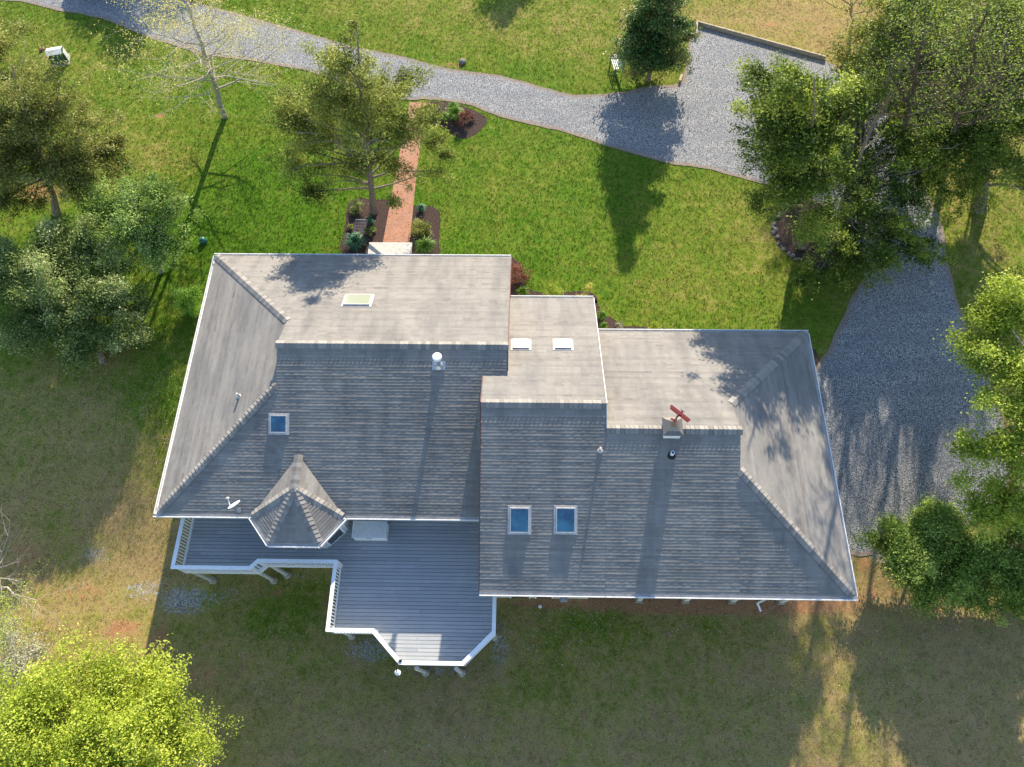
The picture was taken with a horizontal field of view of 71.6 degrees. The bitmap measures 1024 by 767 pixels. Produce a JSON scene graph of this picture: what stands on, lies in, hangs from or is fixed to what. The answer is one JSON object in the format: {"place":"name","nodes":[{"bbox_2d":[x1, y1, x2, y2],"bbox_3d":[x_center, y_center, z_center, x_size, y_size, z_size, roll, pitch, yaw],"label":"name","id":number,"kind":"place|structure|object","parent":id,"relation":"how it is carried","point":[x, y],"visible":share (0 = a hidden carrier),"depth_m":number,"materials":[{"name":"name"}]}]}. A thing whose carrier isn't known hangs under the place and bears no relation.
{"place":"outdoors","nodes":[
{"label":"outdoors","id":0,"kind":"place"},
{"bbox_2d":[4,0,1010,555],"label":"driveway","id":1,"kind":"structure","parent":0,"point":[894,388],"depth_m":35.66,"materials":[{"name":"grey gravel"}]},
{"bbox_2d":[678,21,825,82],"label":"timber edging","id":2,"kind":"object","parent":1,"relation":"on","point":[759,39],"visible":0.81,"depth_m":42.71,"materials":[{"name":"wood"}]},
{"bbox_2d":[0,0,1023,766],"bbox_3d":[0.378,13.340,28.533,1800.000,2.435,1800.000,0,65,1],"label":"ground","id":3,"kind":"structure","parent":0,"point":[130,588],"depth_m":32.93,"materials":[{"name":"green plant"}]},
{"bbox_2d":[0,606,60,706],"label":"blossom shrub","id":4,"kind":"object","parent":3,"relation":"on","point":[15,655],"visible":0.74,"depth_m":28.99,"materials":[{"name":"beige plant"}]},
{"bbox_2d":[0,556,78,698],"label":"budding shrub","id":5,"kind":"object","parent":3,"relation":"on","point":[8,612],"visible":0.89,"depth_m":29.58,"materials":[{"name":"beige plant"}]},
{"bbox_2d":[0,509,97,642],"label":"bare shrub","id":6,"kind":"object","parent":3,"relation":"on","point":[7,587],"visible":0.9,"depth_m":30.22,"materials":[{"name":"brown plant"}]},
{"bbox_2d":[45,46,69,66],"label":"utility box","id":7,"kind":"object","parent":3,"relation":"on","point":[59,50],"visible":0.92,"depth_m":42.39,"materials":[{"name":"metal"}]},
{"bbox_2d":[0,2,152,229],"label":"cedar tree","id":8,"kind":"object","parent":3,"relation":"on","point":[20,144],"visible":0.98,"depth_m":33.71,"materials":[{"name":"green plant"}]},
{"bbox_2d":[0,209,164,376],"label":"holly tree","id":9,"kind":"object","parent":3,"relation":"on","point":[38,263],"visible":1,"depth_m":32.71,"materials":[{"name":"green plant"}]},
{"bbox_2d":[0,615,227,766],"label":"maple tree","id":10,"kind":"object","parent":3,"relation":"on","point":[38,735],"visible":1,"depth_m":25.22,"materials":[{"name":"green plant"}]},
{"bbox_2d":[72,156,207,276],"bbox_3d":[-17.816,-7.724,34.628,5.764,5.096,6.737,-27,68,-11],"label":"maple tree","id":11,"kind":"object","parent":3,"relation":"on","point":[153,238],"visible":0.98,"depth_m":33.52,"materials":[{"name":"green plant"}]},
{"bbox_2d":[165,283,204,316],"bbox_3d":[-15.727,-4.087,34.607,1.852,1.945,1.897,0,65,1],"label":"round bush","id":12,"kind":"object","parent":3,"relation":"on","point":[188,298],"visible":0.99,"depth_m":34.36,"materials":[{"name":"green plant"}]},
{"bbox_2d":[155,691,243,766],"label":"budding shrub","id":13,"kind":"object","parent":3,"relation":"on","point":[215,749],"visible":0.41,"depth_m":27.38,"materials":[{"name":"green plant"}]},
{"bbox_2d":[87,0,316,121],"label":"budding tree","id":14,"kind":"object","parent":3,"relation":"on","point":[214,79],"visible":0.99,"depth_m":35.70,"materials":[{"name":"beige plant"}]},
{"bbox_2d":[199,237,206,244],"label":"ground dome","id":15,"kind":"structure","parent":3,"relation":"on","point":[202,240],"depth_m":36.87,"materials":[{"name":"teal plastic"}]},
{"bbox_2d":[170,518,497,676],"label":"deck","id":16,"kind":"structure","parent":3,"relation":"on","point":[407,593],"depth_m":28.98,"materials":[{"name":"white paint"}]},
{"bbox_2d":[352,521,388,540],"bbox_3d":[-5.870,6.148,29.530,1.406,0.635,0.720,0,65,1],"label":"storage bin","id":17,"kind":"object","parent":16,"relation":"on","point":[370,530],"visible":1,"depth_m":29.29,"materials":[{"name":"plastic"}]},
{"bbox_2d":[395,659,401,675],"bbox_3d":[-4.237,10.533,26.381,0.200,0.538,0.570,0,65,1],"label":"bird feeder","id":18,"kind":"object","parent":16,"relation":"attached to","point":[397,672],"visible":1,"depth_m":26.23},
{"bbox_2d":[340,198,388,253],"bbox_3d":[-7.630,-8.267,37.404,2.581,0.001,3.813,0,65,1],"label":"mulch bed","id":19,"kind":"object","parent":3,"relation":"on","point":[380,218],"visible":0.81,"depth_m":37.47,"materials":[{"name":"brown wood"}]},
{"bbox_2d":[346,222,353,229],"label":"lime perennial","id":20,"kind":"object","parent":19,"relation":"on","point":[351,226],"visible":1,"depth_m":37.22,"materials":[{"name":"yellow plant"}]},
{"bbox_2d":[342,231,366,251],"bbox_3d":[-8.120,-7.285,36.681,1.442,0.514,1.545,0,65,1],"label":"iris clump","id":21,"kind":"object","parent":19,"relation":"on","point":[353,241],"visible":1,"depth_m":36.59,"materials":[{"name":"green plant"}]},
{"bbox_2d":[254,7,460,214],"bbox_3d":[-7.434,-12.354,33.793,9.905,10.298,6.954,0,65,1],"label":"cedar tree","id":22,"kind":"object","parent":19,"relation":"on","point":[373,96],"visible":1,"depth_m":33.78,"materials":[{"name":"green plant"}]},
{"bbox_2d":[348,198,366,214],"bbox_3d":[-8.210,-9.434,37.754,1.166,0.710,1.096,-20,66,-8],"label":"pale shrub","id":23,"kind":"object","parent":19,"relation":"on","point":[356,204],"visible":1,"depth_m":37.65,"materials":[{"name":"green plant"}]},
{"bbox_2d":[364,225,376,235],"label":"lime perennial","id":24,"kind":"object","parent":19,"relation":"on","point":[370,229],"visible":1,"depth_m":36.94,"materials":[{"name":"green plant"}]},
{"bbox_2d":[365,213,375,225],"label":"dark perennial","id":25,"kind":"object","parent":19,"relation":"on","point":[371,222],"visible":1,"depth_m":37.05,"materials":[{"name":"green plant"}]},
{"bbox_2d":[368,242,411,253],"bbox_3d":[-6.273,-5.813,36.124,2.230,0.330,3.073,0,65,1],"label":"porch landing","id":26,"kind":"object","parent":3,"relation":"on","point":[390,248],"visible":0.23,"depth_m":36.48,"materials":[{"name":"white paint"}]},
{"bbox_2d":[383,102,425,241],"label":"path","id":27,"kind":"structure","parent":3,"relation":"on","point":[397,228],"depth_m":37.88,"materials":[{"name":"brick"}]},
{"bbox_2d":[410,206,440,253],"bbox_3d":[-4.653,-8.038,37.257,2.010,0.001,3.279,0,65,1],"label":"mulch bed","id":28,"kind":"object","parent":3,"relation":"on","point":[431,214],"visible":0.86,"depth_m":37.32,"materials":[{"name":"brown wood"}]},
{"bbox_2d":[408,218,431,238],"bbox_3d":[-4.755,-8.086,36.997,1.443,0.742,1.569,0,65,1],"label":"boxwood bush","id":29,"kind":"object","parent":28,"relation":"on","point":[420,227],"visible":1,"depth_m":36.88,"materials":[{"name":"green plant"}]},
{"bbox_2d":[415,203,425,212],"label":"sage clump","id":30,"kind":"object","parent":28,"relation":"on","point":[420,207],"visible":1,"depth_m":37.62,"materials":[{"name":"green plant"}]},
{"bbox_2d":[412,235,436,253],"bbox_3d":[-4.456,-7.039,36.544,1.407,0.466,1.344,-29,68,-12],"label":"iris clump","id":31,"kind":"object","parent":28,"relation":"on","point":[424,245],"visible":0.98,"depth_m":36.46,"materials":[{"name":"green plant"}]},
{"bbox_2d":[426,101,486,138],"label":"mulch bed","id":32,"kind":"object","parent":3,"relation":"on","point":[470,128],"visible":0.69,"depth_m":40.39,"materials":[{"name":"brown wood"}]},
{"bbox_2d":[439,113,449,121],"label":"daylily clump","id":33,"kind":"object","parent":32,"relation":"on","point":[445,117],"visible":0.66,"depth_m":40.36,"materials":[{"name":"green plant"}]},
{"bbox_2d":[446,102,460,110],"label":"daylily clump","id":34,"kind":"object","parent":32,"relation":"on","point":[452,104],"visible":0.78,"depth_m":40.53,"materials":[{"name":"green plant"}]},
{"bbox_2d":[446,105,463,120],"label":"daylily clump","id":35,"kind":"object","parent":32,"relation":"on","point":[454,111],"visible":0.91,"depth_m":40.21,"materials":[{"name":"green plant"}]},
{"bbox_2d":[454,108,476,125],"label":"barberry bush","id":36,"kind":"object","parent":32,"relation":"on","point":[463,116],"visible":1,"depth_m":40.01,"materials":[{"name":"red plant"}]},
{"bbox_2d":[459,58,465,64],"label":"boulder","id":37,"kind":"object","parent":3,"relation":"on","point":[462,61],"visible":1,"depth_m":42.29,"materials":[{"name":"stone"}]},
{"bbox_2d":[153,253,858,611],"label":"house","id":38,"kind":"structure","parent":3,"relation":"on","point":[563,449],"depth_m":28.00,"materials":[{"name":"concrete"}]},
{"bbox_2d":[326,526,345,545],"bbox_3d":[-7.279,6.167,28.952,0.857,1.480,0.068,-42,71,-17],"label":"window","id":39,"kind":"structure","parent":38,"relation":"in","point":[340,532],"depth_m":29.22,"materials":[{"name":"glass"}]},
{"bbox_2d":[535,597,552,598],"bbox_3d":[1.398,9.124,30.601,0.800,1.600,0.060,0,65,1],"label":"window","id":40,"kind":"structure","parent":38,"relation":"in","point":[535,597],"depth_m":31.06,"materials":[{"name":"white paint"}]},
{"bbox_2d":[47,275,1008,766],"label":"fallen leaves","id":41,"kind":"object","parent":3,"relation":"on","point":[535,627],"visible":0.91,"depth_m":30.72,"materials":[{"name":"brown plant"}]},
{"bbox_2d":[510,256,597,302],"bbox_3d":[1.510,-4.280,35.418,5.059,0.001,2.904,27,68,12],"label":"mulch bed","id":42,"kind":"object","parent":3,"relation":"on","point":[521,284],"visible":0.3,"depth_m":35.55,"materials":[{"name":"brown soil"}]},
{"bbox_2d":[511,261,532,288],"bbox_3d":[0.347,-5.508,35.416,1.455,1.297,1.566,0,65,1],"label":"barberry bush","id":43,"kind":"object","parent":42,"relation":"on","point":[519,268],"visible":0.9,"depth_m":35.39,"materials":[{"name":"red plant"}]},
{"bbox_2d":[515,285,529,294],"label":"hosta clump","id":44,"kind":"object","parent":42,"relation":"on","point":[523,290],"visible":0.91,"depth_m":35.38,"materials":[{"name":"green plant"}]},
{"bbox_2d":[542,283,564,295],"bbox_3d":[2.081,-4.266,35.016,1.365,0.928,1.451,0,65,1],"label":"golden shrub","id":45,"kind":"object","parent":42,"relation":"on","point":[554,291],"visible":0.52,"depth_m":34.93,"materials":[{"name":"yellow plant"}]},
{"bbox_2d":[576,282,592,295],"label":"golden shrub","id":46,"kind":"object","parent":42,"relation":"on","point":[587,287],"visible":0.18,"depth_m":35.03,"materials":[{"name":"yellow plant"}]},
{"bbox_2d":[610,53,625,74],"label":"garden bench","id":47,"kind":"object","parent":3,"relation":"on","point":[616,67],"visible":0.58,"depth_m":41.60,"materials":[{"name":"white wood"}]},
{"bbox_2d":[595,300,665,328],"bbox_3d":[5.511,-2.372,34.495,4.238,0.040,2.369,24,68,12],"label":"mulch bed","id":48,"kind":"object","parent":3,"relation":"on","point":[611,322],"visible":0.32,"depth_m":34.73,"materials":[{"name":"brown soil"}]},
{"bbox_2d":[596,310,607,320],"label":"hosta clump","id":49,"kind":"object","parent":48,"relation":"on","point":[601,315],"visible":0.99,"depth_m":34.70,"materials":[{"name":"green plant"}]},
{"bbox_2d":[599,321,607,328],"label":"hosta clump","id":50,"kind":"object","parent":48,"relation":"on","point":[603,324],"visible":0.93,"depth_m":34.49,"materials":[{"name":"green plant"}]},
{"bbox_2d":[615,320,623,328],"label":"grey perennial","id":51,"kind":"object","parent":48,"relation":"on","point":[619,326],"visible":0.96,"depth_m":34.44,"materials":[{"name":"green plant"}]},
{"bbox_2d":[648,318,661,328],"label":"golden shrub","id":52,"kind":"object","parent":48,"relation":"on","point":[654,325],"visible":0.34,"depth_m":33.98,"materials":[{"name":"yellow plant"}]},
{"bbox_2d":[603,0,707,86],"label":"magnolia tree","id":53,"kind":"object","parent":3,"relation":"on","point":[660,30],"visible":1,"depth_m":38.63,"materials":[{"name":"green plant"}]},
{"bbox_2d":[775,199,839,268],"bbox_3d":[15.436,-7.845,36.901,3.694,0.001,4.638,0,65,1],"label":"mulch bed","id":54,"kind":"object","parent":3,"relation":"on","point":[785,241],"visible":0.43,"depth_m":36.73,"materials":[{"name":"brown soil"}]},
{"bbox_2d":[725,45,894,268],"bbox_3d":[12.534,-9.548,31.783,7.791,11.214,8.448,10,66,6],"label":"cedar tree","id":55,"kind":"object","parent":54,"relation":"on","point":[800,152],"visible":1,"depth_m":29.61,"materials":[{"name":"green plant"}]},
{"bbox_2d":[786,0,966,300],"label":"cedar tree","id":56,"kind":"object","parent":54,"relation":"on","point":[890,226],"visible":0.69,"depth_m":33.78,"materials":[{"name":"green plant"}]},
{"bbox_2d":[812,348,818,365],"bbox_3d":[14.211,-0.354,33.698,0.914,0.456,2.808,0,65,1],"label":"mulch bed","id":57,"kind":"object","parent":3,"relation":"on","point":[816,357],"visible":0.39,"depth_m":33.91,"materials":[{"name":"brown"}]},
{"bbox_2d":[794,0,896,65],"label":"budding tree","id":58,"kind":"object","parent":3,"relation":"on","point":[850,7],"visible":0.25,"depth_m":39.28,"materials":[{"name":"grey plant"}]},
{"bbox_2d":[847,492,967,628],"bbox_3d":[17.300,7.635,30.280,4.931,3.592,5.365,-18,66,-7],"label":"evergreen shrub","id":59,"kind":"object","parent":3,"relation":"on","point":[906,549],"visible":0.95,"depth_m":29.76,"materials":[{"name":"green plant"}]},
{"bbox_2d":[811,0,1023,151],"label":"thin tree","id":60,"kind":"object","parent":3,"relation":"on","point":[911,98],"visible":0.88,"depth_m":27.09,"materials":[{"name":"green plant"}]},
{"bbox_2d":[814,0,1023,101],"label":"cedar tree","id":61,"kind":"object","parent":3,"relation":"on","point":[861,35],"visible":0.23,"depth_m":35.34,"materials":[{"name":"green plant"}]},
{"bbox_2d":[846,0,1023,225],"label":"cedar tree","id":62,"kind":"object","parent":3,"relation":"on","point":[981,165],"visible":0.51,"depth_m":33.42,"materials":[{"name":"green plant"}]},
{"bbox_2d":[884,0,1023,167],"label":"thin tree","id":63,"kind":"object","parent":3,"relation":"on","point":[994,57],"visible":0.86,"depth_m":27.08,"materials":[{"name":"green plant"}]},
{"bbox_2d":[905,495,1023,622],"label":"evergreen shrub","id":64,"kind":"object","parent":3,"relation":"on","point":[972,558],"visible":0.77,"depth_m":29.50,"materials":[{"name":"green plant"}]},
{"bbox_2d":[932,267,1023,554],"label":"beech tree","id":65,"kind":"object","parent":3,"relation":"on","point":[999,317],"visible":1,"depth_m":28.71,"materials":[{"name":"green plant"}]},
{"bbox_2d":[971,510,1023,627],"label":"evergreen shrub","id":66,"kind":"object","parent":3,"relation":"on","point":[1012,559],"visible":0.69,"depth_m":29.57,"materials":[{"name":"green plant"}]}
]}

